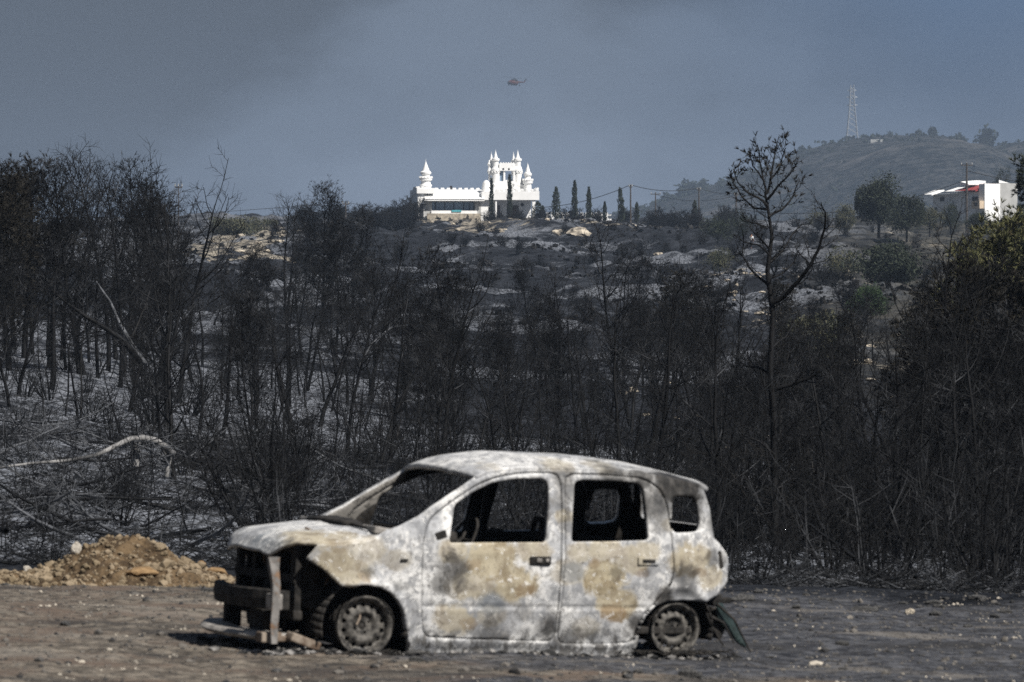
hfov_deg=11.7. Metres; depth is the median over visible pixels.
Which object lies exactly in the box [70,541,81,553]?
rock
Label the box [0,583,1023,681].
gravel
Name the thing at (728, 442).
burnt shrub
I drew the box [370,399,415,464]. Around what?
burnt pine
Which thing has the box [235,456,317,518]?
burnt shrub
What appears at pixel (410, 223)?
ridge shrub
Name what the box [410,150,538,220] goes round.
castle house
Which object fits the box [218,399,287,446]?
burnt shrub
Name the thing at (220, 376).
burnt sapling
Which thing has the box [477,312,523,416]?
burnt pine
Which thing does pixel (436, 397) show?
burnt pine
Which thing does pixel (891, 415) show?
burnt pine
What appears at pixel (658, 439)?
burnt shrub
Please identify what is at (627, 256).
burnt pine
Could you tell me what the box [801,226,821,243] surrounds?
ridge shrub
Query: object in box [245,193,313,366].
burnt pine
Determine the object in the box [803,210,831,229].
grey tree
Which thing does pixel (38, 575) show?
rubble
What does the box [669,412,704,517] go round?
burnt sapling
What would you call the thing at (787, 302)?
scorched pine
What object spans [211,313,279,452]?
burnt pine
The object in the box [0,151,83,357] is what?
scorched pine
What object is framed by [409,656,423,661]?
earth clod
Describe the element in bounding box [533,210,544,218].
ridge shrub
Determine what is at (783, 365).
burnt sapling
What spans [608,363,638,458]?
burnt sapling
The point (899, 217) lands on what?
green tree
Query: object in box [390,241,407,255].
ridge shrub
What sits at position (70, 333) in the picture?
burnt sapling
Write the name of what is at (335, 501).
fallen branch
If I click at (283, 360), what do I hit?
burnt sapling
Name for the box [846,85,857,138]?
pylon
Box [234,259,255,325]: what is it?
burnt pine
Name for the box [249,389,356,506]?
burnt shrub
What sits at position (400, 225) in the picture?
ridge shrub
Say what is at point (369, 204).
ridge shrub
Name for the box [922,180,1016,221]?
white house
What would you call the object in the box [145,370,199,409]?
burnt shrub
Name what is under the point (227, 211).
power line
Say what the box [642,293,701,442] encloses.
burnt pine
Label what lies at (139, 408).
burnt shrub
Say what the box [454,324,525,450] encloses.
burnt pine
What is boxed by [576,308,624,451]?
burnt sapling
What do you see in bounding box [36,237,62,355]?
burnt pine
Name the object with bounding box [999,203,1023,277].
green pine
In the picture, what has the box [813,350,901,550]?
burnt sapling
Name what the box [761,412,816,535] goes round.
burnt pine
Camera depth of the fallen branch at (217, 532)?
56.30 m
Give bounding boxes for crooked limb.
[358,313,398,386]
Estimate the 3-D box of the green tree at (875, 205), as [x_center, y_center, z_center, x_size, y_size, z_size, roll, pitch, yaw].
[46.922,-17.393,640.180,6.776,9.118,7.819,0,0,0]
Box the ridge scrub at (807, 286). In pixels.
[179,215,1019,328]
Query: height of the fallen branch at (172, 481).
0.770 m
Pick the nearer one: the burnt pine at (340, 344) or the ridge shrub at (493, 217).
the burnt pine at (340, 344)
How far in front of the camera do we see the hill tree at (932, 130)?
3477.20 m
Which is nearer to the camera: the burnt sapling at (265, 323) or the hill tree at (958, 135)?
the burnt sapling at (265, 323)
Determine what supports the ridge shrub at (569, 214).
on the ground
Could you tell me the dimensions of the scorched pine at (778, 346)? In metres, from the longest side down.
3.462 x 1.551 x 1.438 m
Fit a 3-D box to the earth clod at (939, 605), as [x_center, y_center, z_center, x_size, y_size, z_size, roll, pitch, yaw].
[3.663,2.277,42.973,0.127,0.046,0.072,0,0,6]
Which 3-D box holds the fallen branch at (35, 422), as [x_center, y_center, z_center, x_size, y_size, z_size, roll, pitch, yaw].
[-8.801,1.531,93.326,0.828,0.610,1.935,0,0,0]
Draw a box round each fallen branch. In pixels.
[0,403,46,423]
[0,408,45,440]
[0,409,69,454]
[0,410,38,454]
[0,422,62,440]
[0,428,164,499]
[0,451,106,502]
[0,454,116,535]
[0,459,121,502]
[0,481,102,530]
[0,492,87,540]
[0,497,69,532]
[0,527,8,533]
[1,406,86,452]
[1,481,90,501]
[1,510,89,531]
[3,434,59,458]
[3,471,100,517]
[5,465,180,510]
[12,428,83,476]
[16,511,111,529]
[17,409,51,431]
[21,434,92,485]
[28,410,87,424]
[28,434,90,474]
[30,470,133,534]
[33,393,88,418]
[38,463,114,529]
[39,489,115,528]
[40,398,123,427]
[45,467,209,517]
[50,405,118,434]
[53,423,104,443]
[56,418,148,452]
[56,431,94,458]
[57,419,202,471]
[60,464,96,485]
[61,422,177,473]
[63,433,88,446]
[69,412,160,458]
[75,468,172,506]
[80,488,123,517]
[82,417,176,441]
[85,437,153,490]
[85,463,166,493]
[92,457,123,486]
[94,486,124,524]
[110,452,166,479]
[116,493,197,534]
[116,514,210,538]
[123,471,200,511]
[128,500,221,529]
[129,411,208,455]
[131,410,223,441]
[140,474,205,526]
[153,474,199,505]
[154,469,250,504]
[157,423,248,471]
[161,468,218,489]
[163,521,233,548]
[171,458,239,497]
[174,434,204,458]
[181,408,280,442]
[186,485,281,546]
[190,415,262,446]
[201,503,250,522]
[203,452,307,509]
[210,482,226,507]
[218,474,329,507]
[221,459,354,509]
[227,463,337,513]
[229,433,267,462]
[238,459,391,520]
[274,426,379,481]
[293,473,378,518]
[296,458,399,501]
[308,489,397,500]
[308,496,391,512]
[312,443,408,465]
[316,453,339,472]
[319,464,373,488]
[334,477,402,497]
[341,481,424,503]
[384,477,438,507]
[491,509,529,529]
[731,548,811,579]
[774,463,897,582]
[884,554,963,583]
[895,560,1023,587]
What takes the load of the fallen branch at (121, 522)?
on the ground
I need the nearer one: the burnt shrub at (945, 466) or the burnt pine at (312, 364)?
the burnt shrub at (945, 466)
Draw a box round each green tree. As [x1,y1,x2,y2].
[205,214,264,235]
[249,216,278,232]
[853,170,902,237]
[883,193,933,241]
[939,199,966,234]
[965,209,993,241]
[992,163,1010,182]
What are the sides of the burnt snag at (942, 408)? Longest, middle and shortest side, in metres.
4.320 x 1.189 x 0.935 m
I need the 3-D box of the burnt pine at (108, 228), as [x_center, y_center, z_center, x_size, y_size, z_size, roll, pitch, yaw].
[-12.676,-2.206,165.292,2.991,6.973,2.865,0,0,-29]
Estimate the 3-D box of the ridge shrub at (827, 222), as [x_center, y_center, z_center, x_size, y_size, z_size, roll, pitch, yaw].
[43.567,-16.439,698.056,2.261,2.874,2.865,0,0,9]
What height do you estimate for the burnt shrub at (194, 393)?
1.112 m
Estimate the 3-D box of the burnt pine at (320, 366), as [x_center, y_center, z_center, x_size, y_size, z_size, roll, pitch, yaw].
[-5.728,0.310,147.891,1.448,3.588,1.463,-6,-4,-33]
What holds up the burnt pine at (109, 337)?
on the ground
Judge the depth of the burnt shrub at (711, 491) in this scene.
59.06 m
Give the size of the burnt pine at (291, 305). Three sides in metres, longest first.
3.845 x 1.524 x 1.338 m
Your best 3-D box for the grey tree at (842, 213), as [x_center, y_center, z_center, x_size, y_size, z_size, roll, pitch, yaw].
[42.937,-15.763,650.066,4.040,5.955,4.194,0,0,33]
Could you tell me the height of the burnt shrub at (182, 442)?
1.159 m
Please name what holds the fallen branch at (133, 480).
on the ground
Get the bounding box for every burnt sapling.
[23,281,59,413]
[44,257,98,416]
[55,249,111,417]
[96,254,166,378]
[109,315,135,380]
[115,332,158,461]
[134,253,186,386]
[142,312,173,379]
[191,396,222,477]
[193,367,224,473]
[248,304,309,446]
[259,301,297,380]
[263,321,296,414]
[289,286,348,426]
[319,295,369,453]
[346,344,371,445]
[360,276,406,429]
[395,325,465,495]
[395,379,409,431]
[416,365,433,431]
[418,324,477,491]
[503,299,542,412]
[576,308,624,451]
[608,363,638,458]
[623,370,650,445]
[643,312,674,415]
[667,326,707,427]
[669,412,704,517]
[677,335,733,480]
[684,336,753,540]
[701,319,735,395]
[726,340,804,511]
[734,428,764,539]
[752,367,818,519]
[799,327,884,559]
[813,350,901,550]
[821,421,862,566]
[840,397,923,567]
[903,315,979,567]
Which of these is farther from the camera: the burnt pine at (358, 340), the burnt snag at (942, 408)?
the burnt pine at (358, 340)
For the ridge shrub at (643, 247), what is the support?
on the ground
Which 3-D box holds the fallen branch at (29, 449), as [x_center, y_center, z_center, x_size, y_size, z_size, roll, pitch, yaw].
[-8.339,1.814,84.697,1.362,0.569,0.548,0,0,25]
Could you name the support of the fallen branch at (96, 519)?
on the ground
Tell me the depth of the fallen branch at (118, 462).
73.09 m
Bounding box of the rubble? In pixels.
[0,534,234,586]
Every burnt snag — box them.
[5,238,24,349]
[31,230,79,388]
[148,249,203,399]
[207,309,248,436]
[244,308,274,411]
[254,305,295,430]
[477,388,501,450]
[562,325,604,457]
[619,380,656,463]
[639,265,700,466]
[680,348,738,523]
[751,295,809,498]
[913,286,998,530]
[932,245,1021,547]
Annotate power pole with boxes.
[175,184,181,231]
[629,184,630,222]
[697,187,700,223]
[961,162,972,232]
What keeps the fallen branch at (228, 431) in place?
on the ground
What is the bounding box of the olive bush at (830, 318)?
[778,308,851,362]
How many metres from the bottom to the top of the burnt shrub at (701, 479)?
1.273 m
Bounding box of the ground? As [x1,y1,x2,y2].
[0,211,1023,681]
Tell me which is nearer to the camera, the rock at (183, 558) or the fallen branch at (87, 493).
the rock at (183, 558)
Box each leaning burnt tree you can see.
[44,272,141,363]
[84,274,147,364]
[130,277,160,337]
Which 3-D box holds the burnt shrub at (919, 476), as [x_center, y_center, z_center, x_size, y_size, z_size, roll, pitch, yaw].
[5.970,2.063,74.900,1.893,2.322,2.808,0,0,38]
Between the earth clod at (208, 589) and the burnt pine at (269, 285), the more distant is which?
the burnt pine at (269, 285)
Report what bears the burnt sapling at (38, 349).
on the ground
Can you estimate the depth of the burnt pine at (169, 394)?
81.23 m
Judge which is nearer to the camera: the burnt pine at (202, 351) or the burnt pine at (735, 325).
the burnt pine at (735, 325)
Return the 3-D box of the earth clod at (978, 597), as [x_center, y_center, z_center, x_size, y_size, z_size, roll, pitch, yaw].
[4.092,2.268,44.044,0.170,0.081,0.127,0,0,37]
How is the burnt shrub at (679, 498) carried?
on the ground
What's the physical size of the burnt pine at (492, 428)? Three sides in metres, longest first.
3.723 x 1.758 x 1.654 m
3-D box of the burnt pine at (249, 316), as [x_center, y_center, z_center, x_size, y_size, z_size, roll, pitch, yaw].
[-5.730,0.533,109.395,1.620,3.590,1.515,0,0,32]
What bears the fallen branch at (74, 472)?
on the ground
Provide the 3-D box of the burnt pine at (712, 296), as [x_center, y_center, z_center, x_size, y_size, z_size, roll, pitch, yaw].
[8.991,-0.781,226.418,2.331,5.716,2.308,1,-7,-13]
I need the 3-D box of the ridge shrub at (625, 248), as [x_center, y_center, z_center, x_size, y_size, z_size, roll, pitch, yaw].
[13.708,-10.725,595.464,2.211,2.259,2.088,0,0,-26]
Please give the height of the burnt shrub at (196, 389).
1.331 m
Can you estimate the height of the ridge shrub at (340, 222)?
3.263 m
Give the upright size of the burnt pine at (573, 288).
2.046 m
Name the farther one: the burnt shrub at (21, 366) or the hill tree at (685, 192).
the hill tree at (685, 192)
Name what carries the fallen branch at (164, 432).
on the ground
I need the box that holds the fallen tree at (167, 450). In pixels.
[0,412,189,480]
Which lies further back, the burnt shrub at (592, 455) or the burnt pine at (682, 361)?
the burnt pine at (682, 361)
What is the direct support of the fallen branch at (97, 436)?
on the ground
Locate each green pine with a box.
[871,247,1022,487]
[930,224,1023,453]
[950,261,1023,489]
[951,199,1023,447]
[965,254,1023,488]
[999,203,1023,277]
[1009,151,1023,239]
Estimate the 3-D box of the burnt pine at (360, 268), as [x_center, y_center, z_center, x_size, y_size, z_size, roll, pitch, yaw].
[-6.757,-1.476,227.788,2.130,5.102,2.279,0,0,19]
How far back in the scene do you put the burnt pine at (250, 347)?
142.22 m
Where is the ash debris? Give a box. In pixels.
[192,635,752,661]
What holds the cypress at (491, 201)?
on the ground
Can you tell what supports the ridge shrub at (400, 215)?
on the ground
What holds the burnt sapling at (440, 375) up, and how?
on the ground
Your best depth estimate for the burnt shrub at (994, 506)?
69.78 m
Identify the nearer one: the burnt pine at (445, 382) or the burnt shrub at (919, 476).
the burnt shrub at (919, 476)
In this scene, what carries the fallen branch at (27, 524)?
on the ground
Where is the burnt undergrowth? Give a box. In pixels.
[0,337,1023,586]
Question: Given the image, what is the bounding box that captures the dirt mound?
[0,534,235,586]
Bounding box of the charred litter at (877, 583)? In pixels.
[0,383,1023,593]
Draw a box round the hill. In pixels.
[608,135,1023,220]
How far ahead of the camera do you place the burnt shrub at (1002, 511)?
52.45 m
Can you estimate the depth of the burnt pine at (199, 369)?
106.40 m
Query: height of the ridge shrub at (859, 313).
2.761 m
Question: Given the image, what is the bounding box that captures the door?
[512,204,518,215]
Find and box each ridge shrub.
[269,223,282,234]
[287,203,312,223]
[310,210,328,220]
[322,197,351,211]
[329,214,347,234]
[349,204,366,220]
[349,246,376,262]
[356,205,387,229]
[358,202,376,212]
[359,204,379,225]
[380,211,395,230]
[382,208,411,230]
[387,199,411,218]
[387,209,416,225]
[390,199,426,218]
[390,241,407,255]
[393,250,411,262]
[397,198,419,221]
[402,213,423,228]
[403,200,419,220]
[404,193,428,219]
[438,228,458,244]
[459,235,470,244]
[473,218,488,231]
[476,262,502,287]
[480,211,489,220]
[487,210,500,219]
[489,225,502,234]
[494,233,509,246]
[504,234,530,254]
[505,209,518,218]
[518,253,532,265]
[525,257,546,266]
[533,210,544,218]
[536,208,552,217]
[551,205,568,218]
[561,224,568,233]
[568,207,583,217]
[573,255,581,264]
[580,252,599,264]
[589,208,601,219]
[608,220,619,230]
[610,245,619,255]
[618,207,638,221]
[619,244,634,257]
[631,237,650,254]
[639,209,666,226]
[648,259,676,284]
[653,208,688,227]
[655,204,685,227]
[660,219,670,226]
[662,242,670,252]
[671,215,685,227]
[675,232,681,239]
[678,241,688,252]
[685,205,704,228]
[693,231,709,246]
[709,203,748,220]
[710,210,746,224]
[717,203,737,221]
[721,210,738,223]
[723,240,746,257]
[755,226,768,243]
[755,245,766,254]
[762,251,787,272]
[781,255,812,274]
[785,215,810,226]
[787,274,799,283]
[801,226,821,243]
[808,258,854,286]
[811,215,829,230]
[818,213,832,231]
[821,270,883,309]
[846,293,874,330]
[908,233,921,248]
[915,257,947,281]
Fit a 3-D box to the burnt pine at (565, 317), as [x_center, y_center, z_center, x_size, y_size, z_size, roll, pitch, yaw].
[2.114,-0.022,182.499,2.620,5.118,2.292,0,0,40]
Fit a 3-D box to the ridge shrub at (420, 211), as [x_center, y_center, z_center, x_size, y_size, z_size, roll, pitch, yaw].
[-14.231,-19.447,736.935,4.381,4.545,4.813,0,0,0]
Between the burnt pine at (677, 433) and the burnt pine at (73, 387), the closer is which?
the burnt pine at (677, 433)
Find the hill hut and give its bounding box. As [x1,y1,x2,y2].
[870,139,882,142]
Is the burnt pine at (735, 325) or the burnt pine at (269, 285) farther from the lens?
the burnt pine at (269, 285)
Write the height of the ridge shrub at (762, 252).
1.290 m
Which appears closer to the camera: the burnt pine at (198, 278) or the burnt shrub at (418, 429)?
the burnt shrub at (418, 429)
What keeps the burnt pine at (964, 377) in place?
on the ground
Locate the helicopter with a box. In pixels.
[507,77,526,85]
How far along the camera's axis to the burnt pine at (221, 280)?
199.87 m
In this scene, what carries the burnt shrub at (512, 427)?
on the ground
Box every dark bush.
[701,246,737,271]
[823,244,864,277]
[837,234,929,285]
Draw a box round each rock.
[22,565,30,570]
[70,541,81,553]
[125,566,158,575]
[154,542,166,551]
[180,556,191,562]
[207,567,227,574]
[551,229,568,235]
[566,227,589,236]
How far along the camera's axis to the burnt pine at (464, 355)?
147.12 m
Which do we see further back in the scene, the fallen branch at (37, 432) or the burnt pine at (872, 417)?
the fallen branch at (37, 432)
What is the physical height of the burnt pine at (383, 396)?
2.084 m
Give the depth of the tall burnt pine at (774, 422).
69.98 m
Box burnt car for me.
[200,451,750,656]
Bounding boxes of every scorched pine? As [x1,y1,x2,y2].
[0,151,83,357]
[0,153,46,319]
[0,158,50,370]
[642,266,708,393]
[755,332,795,421]
[759,275,811,381]
[825,307,862,347]
[835,308,863,370]
[890,274,940,389]
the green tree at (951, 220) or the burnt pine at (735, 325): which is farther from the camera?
the green tree at (951, 220)
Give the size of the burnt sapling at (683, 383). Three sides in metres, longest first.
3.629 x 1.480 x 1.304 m
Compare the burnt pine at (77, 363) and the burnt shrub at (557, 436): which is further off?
the burnt pine at (77, 363)
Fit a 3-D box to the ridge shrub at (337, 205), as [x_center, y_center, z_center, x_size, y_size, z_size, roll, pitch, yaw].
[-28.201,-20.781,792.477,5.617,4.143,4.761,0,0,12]
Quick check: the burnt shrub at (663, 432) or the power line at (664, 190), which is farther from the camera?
the power line at (664, 190)
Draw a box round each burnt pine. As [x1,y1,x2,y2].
[0,240,25,357]
[0,244,38,386]
[0,275,27,407]
[1,161,48,353]
[2,237,82,395]
[16,148,118,374]
[24,171,110,373]
[26,149,104,367]
[28,229,50,352]
[34,213,78,369]
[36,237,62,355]
[38,308,96,418]
[43,136,135,371]
[47,151,111,359]
[59,168,128,354]
[66,153,154,387]
[66,236,101,362]
[67,198,124,375]
[68,156,146,358]
[85,171,172,363]
[88,346,138,434]
[94,151,197,372]
[94,249,202,479]
[97,227,144,348]
[99,242,159,376]
[105,155,233,433]
[109,211,165,374]
[110,211,177,395]
[111,237,202,411]
[121,134,244,390]
[123,200,219,380]
[127,291,203,438]
[129,231,165,373]
[132,195,188,378]
[137,139,258,403]
[172,279,243,432]
[179,252,230,364]
[193,250,259,393]
[200,336,227,395]
[201,213,239,313]
[201,257,242,360]
[206,291,246,380]
[207,253,240,324]
[210,311,234,391]
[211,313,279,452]
[212,266,261,374]
[220,283,290,430]
[221,297,253,394]
[224,279,274,424]
[225,235,294,372]
[227,287,276,402]
[233,267,271,356]
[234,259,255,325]
[239,190,327,315]
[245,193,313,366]
[248,283,305,403]
[254,294,316,419]
[256,259,279,313]
[258,287,288,388]
[260,276,312,406]
[268,237,328,361]
[268,337,305,416]
[273,253,359,390]
[279,294,310,395]
[280,256,354,390]
[287,221,327,323]
[287,341,311,407]
[289,174,358,326]
[291,296,336,401]
[301,250,351,371]
[303,258,405,425]
[310,221,340,306]
[311,215,376,360]
[314,274,372,404]
[317,214,372,329]
[322,303,368,411]
[323,264,404,457]
[325,370,354,436]
[330,205,384,328]
[337,299,379,384]
[339,245,398,398]
[340,327,368,395]
[343,221,423,404]
[346,255,384,356]
[359,272,397,363]
[361,279,468,459]
[361,315,421,434]
[364,273,433,460]
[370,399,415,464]
[371,368,394,443]
[372,259,424,417]
[377,278,405,360]
[381,253,409,330]
[384,264,419,341]
[386,287,426,388]
[387,220,512,479]
[388,352,414,415]
[390,292,437,400]
[394,280,457,421]
[395,365,455,462]
[399,316,473,478]
[404,237,495,416]
[410,278,478,438]
[415,335,465,454]
[428,310,475,411]
[431,364,475,477]
[438,271,490,401]
[443,305,488,414]
[448,312,527,450]
[451,295,488,385]
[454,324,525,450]
[459,251,481,303]
[461,323,570,500]
[465,367,502,449]
[468,300,491,354]
[474,314,535,435]
[476,288,537,402]
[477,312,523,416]
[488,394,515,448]
[493,298,518,351]
[497,257,550,355]
[497,321,562,451]
[514,294,565,405]
[514,326,547,405]
[515,295,610,441]
[519,286,568,395]
[520,310,570,452]
[525,303,587,434]
[527,392,574,452]
[529,256,612,416]
[532,272,596,397]
[553,353,605,454]
[568,281,579,307]
[568,287,600,360]
[569,310,612,424]
[570,209,645,425]
[570,262,658,465]
[570,370,601,454]
[576,253,727,475]
[576,345,600,406]
[580,314,642,446]
[590,240,649,400]
[600,287,687,433]
[606,245,625,303]
[606,365,632,426]
[614,246,662,324]
[618,235,638,305]
[624,300,665,397]
[625,294,672,411]
[625,296,663,378]
[627,322,672,448]
[630,324,681,471]
[640,373,662,431]
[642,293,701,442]
[644,339,731,508]
[649,254,785,544]
[651,293,682,357]
[652,290,734,464]
[653,305,694,414]
[664,262,722,407]
[668,295,759,469]
[668,403,709,473]
[671,260,686,285]
[673,335,725,448]
[674,317,734,440]
[675,272,703,341]
[690,363,725,451]
[697,243,786,452]
[697,320,730,395]
[697,375,742,460]
[698,271,733,353]
[700,264,736,377]
[708,307,758,394]
[708,343,760,475]
[711,125,861,545]
[717,354,768,483]
[718,335,738,409]
[720,308,827,472]
[734,345,802,471]
[739,298,837,487]
[752,379,836,517]
[754,351,865,539]
[755,324,774,398]
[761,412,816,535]
[766,291,882,533]
[794,292,915,471]
[800,294,889,475]
[801,294,834,359]
[816,314,936,542]
[826,361,882,465]
[831,336,911,538]
[832,303,965,562]
[839,372,890,431]
[849,284,976,557]
[854,381,943,560]
[857,287,884,366]
[861,186,1002,500]
[864,295,912,381]
[866,218,998,414]
[868,275,1023,548]
[869,303,970,539]
[878,282,957,464]
[878,377,903,464]
[882,333,912,383]
[882,381,957,526]
[886,364,970,534]
[893,268,1018,547]
[906,326,999,515]
[925,323,1023,504]
[935,293,1023,533]
[952,248,1019,400]
[958,328,1023,479]
[962,319,1023,498]
[974,312,1023,566]
[995,323,1023,532]
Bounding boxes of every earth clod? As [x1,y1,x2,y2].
[60,621,69,625]
[201,587,212,591]
[271,668,281,671]
[404,650,420,655]
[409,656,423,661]
[622,673,632,678]
[633,669,642,673]
[678,668,702,678]
[731,594,754,601]
[753,589,762,593]
[792,604,800,608]
[835,640,848,645]
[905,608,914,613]
[924,600,942,603]
[929,610,942,615]
[930,627,938,630]
[932,604,946,607]
[968,594,986,600]
[989,613,999,617]
[999,609,1012,612]
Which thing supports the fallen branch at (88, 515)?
on the ground
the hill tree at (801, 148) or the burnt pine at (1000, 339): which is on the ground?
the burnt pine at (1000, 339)
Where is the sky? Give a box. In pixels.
[0,0,1023,222]
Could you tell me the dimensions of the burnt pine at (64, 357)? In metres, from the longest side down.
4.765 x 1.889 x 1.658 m
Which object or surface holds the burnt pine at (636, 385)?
on the ground
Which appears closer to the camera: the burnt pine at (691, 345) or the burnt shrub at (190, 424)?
the burnt shrub at (190, 424)
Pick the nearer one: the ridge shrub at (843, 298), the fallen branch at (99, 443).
the fallen branch at (99, 443)
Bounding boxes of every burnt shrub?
[0,320,43,353]
[0,343,21,380]
[0,408,42,447]
[0,434,12,463]
[1,348,41,379]
[1,383,49,432]
[2,429,50,467]
[3,354,55,396]
[10,467,43,507]
[13,344,63,399]
[18,364,58,399]
[28,398,57,424]
[28,451,79,489]
[32,497,106,561]
[50,346,92,371]
[65,450,132,501]
[67,369,121,420]
[75,379,118,408]
[76,378,127,423]
[79,359,100,390]
[82,335,112,367]
[89,438,165,496]
[89,459,160,525]
[95,393,131,439]
[108,355,162,398]
[112,347,180,397]
[113,435,153,489]
[119,361,201,424]
[119,374,158,413]
[120,387,175,433]
[121,415,162,446]
[123,372,175,432]
[124,341,182,388]
[133,392,173,427]
[144,350,231,415]
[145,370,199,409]
[152,414,215,466]
[159,336,321,532]
[161,433,198,474]
[174,413,214,467]
[174,441,234,477]
[176,414,198,431]
[184,374,212,408]
[185,356,231,393]
[191,377,241,427]
[192,410,315,493]
[201,426,230,450]
[210,387,340,517]
[212,368,239,402]
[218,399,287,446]
[219,439,316,537]
[220,407,291,484]
[223,395,255,444]
[224,425,300,478]
[229,485,299,529]
[231,382,249,407]
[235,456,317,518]
[237,495,282,526]
[243,427,317,486]
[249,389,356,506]
[266,417,317,485]
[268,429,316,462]
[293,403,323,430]
[311,491,349,515]
[317,437,367,477]
[333,387,376,432]
[342,386,418,458]
[342,425,404,461]
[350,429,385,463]
[365,484,435,523]
[380,437,425,483]
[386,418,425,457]
[393,395,478,478]
[401,394,481,500]
[431,389,517,453]
[441,473,503,523]
[453,433,478,489]
[457,385,542,448]
[491,399,551,450]
[493,430,609,529]
[497,391,642,529]
[497,435,550,487]
[512,443,553,514]
[526,402,587,455]
[528,418,583,453]
[529,399,677,524]
[585,421,763,532]
[599,412,670,464]
[613,435,739,518]
[621,414,679,467]
[622,448,714,523]
[633,413,675,464]
[640,407,718,471]
[664,404,776,504]
[669,434,747,490]
[670,459,728,521]
[673,441,781,544]
[677,423,912,540]
[682,482,768,555]
[685,459,736,507]
[690,407,767,491]
[690,418,788,537]
[694,437,827,540]
[697,400,884,539]
[710,468,776,555]
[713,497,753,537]
[725,513,792,582]
[747,502,822,569]
[773,426,938,570]
[773,508,816,545]
[778,430,907,545]
[778,432,889,543]
[781,418,968,560]
[802,436,926,541]
[813,438,925,575]
[815,419,914,528]
[836,416,994,561]
[853,438,977,531]
[865,404,982,542]
[867,426,991,533]
[870,493,945,553]
[906,450,997,572]
[908,435,1022,550]
[918,451,1019,536]
[920,392,1023,583]
[930,454,1023,573]
[959,461,1023,547]
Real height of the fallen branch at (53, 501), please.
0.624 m
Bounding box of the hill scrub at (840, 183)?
[597,131,1023,221]
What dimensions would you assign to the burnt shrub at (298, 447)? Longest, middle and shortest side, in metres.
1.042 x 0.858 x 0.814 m
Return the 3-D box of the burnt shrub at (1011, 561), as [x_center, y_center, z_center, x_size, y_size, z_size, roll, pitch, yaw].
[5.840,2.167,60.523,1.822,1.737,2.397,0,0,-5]
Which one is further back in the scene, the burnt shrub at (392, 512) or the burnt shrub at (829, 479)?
the burnt shrub at (829, 479)
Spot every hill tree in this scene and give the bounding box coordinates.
[657,192,670,202]
[673,180,688,196]
[679,178,695,196]
[687,180,699,193]
[693,178,708,189]
[796,145,804,153]
[927,126,938,135]
[952,132,964,139]
[974,123,998,145]
[978,134,988,143]
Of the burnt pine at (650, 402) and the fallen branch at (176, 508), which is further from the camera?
the burnt pine at (650, 402)
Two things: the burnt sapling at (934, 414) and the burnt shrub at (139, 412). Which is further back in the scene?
the burnt shrub at (139, 412)
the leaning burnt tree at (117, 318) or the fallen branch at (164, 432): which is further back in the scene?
the leaning burnt tree at (117, 318)
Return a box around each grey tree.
[697,212,735,243]
[727,209,753,245]
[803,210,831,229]
[828,196,856,233]
[914,204,945,236]
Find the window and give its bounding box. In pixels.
[432,202,473,210]
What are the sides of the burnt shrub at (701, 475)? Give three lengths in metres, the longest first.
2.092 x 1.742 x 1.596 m
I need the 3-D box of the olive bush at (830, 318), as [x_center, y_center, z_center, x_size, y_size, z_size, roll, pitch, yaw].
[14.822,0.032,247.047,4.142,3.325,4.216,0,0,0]
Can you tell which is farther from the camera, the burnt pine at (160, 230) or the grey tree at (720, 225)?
the grey tree at (720, 225)
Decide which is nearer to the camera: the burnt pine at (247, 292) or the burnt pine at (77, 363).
the burnt pine at (77, 363)
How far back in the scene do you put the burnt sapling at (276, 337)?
147.49 m
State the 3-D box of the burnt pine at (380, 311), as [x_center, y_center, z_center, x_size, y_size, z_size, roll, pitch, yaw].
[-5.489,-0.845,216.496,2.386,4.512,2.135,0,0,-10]
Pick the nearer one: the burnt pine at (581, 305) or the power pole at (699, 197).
the burnt pine at (581, 305)
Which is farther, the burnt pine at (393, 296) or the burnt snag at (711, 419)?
the burnt pine at (393, 296)
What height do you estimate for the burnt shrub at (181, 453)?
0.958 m
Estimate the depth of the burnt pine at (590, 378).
167.14 m
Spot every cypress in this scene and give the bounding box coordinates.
[489,177,494,215]
[506,174,512,214]
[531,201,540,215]
[551,186,560,218]
[571,180,577,217]
[585,186,592,217]
[602,201,606,220]
[617,187,625,221]
[633,202,639,223]
[692,200,697,217]
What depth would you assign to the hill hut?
3296.26 m
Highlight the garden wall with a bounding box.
[546,212,610,219]
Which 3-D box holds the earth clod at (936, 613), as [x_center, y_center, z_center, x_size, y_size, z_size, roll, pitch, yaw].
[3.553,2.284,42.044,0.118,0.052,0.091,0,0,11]
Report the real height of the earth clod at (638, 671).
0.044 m
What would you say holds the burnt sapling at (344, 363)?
on the ground
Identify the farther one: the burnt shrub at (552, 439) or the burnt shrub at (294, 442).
the burnt shrub at (552, 439)
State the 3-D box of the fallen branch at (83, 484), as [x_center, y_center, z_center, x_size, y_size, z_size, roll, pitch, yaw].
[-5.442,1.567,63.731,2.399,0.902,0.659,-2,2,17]
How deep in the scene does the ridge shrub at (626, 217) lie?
790.75 m
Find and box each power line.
[91,202,340,217]
[549,185,628,206]
[632,185,696,190]
[739,180,964,213]
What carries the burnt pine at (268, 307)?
on the ground
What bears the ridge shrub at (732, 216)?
on the ground
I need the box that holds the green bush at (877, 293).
[845,282,890,315]
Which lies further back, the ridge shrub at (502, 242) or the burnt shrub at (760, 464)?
the ridge shrub at (502, 242)

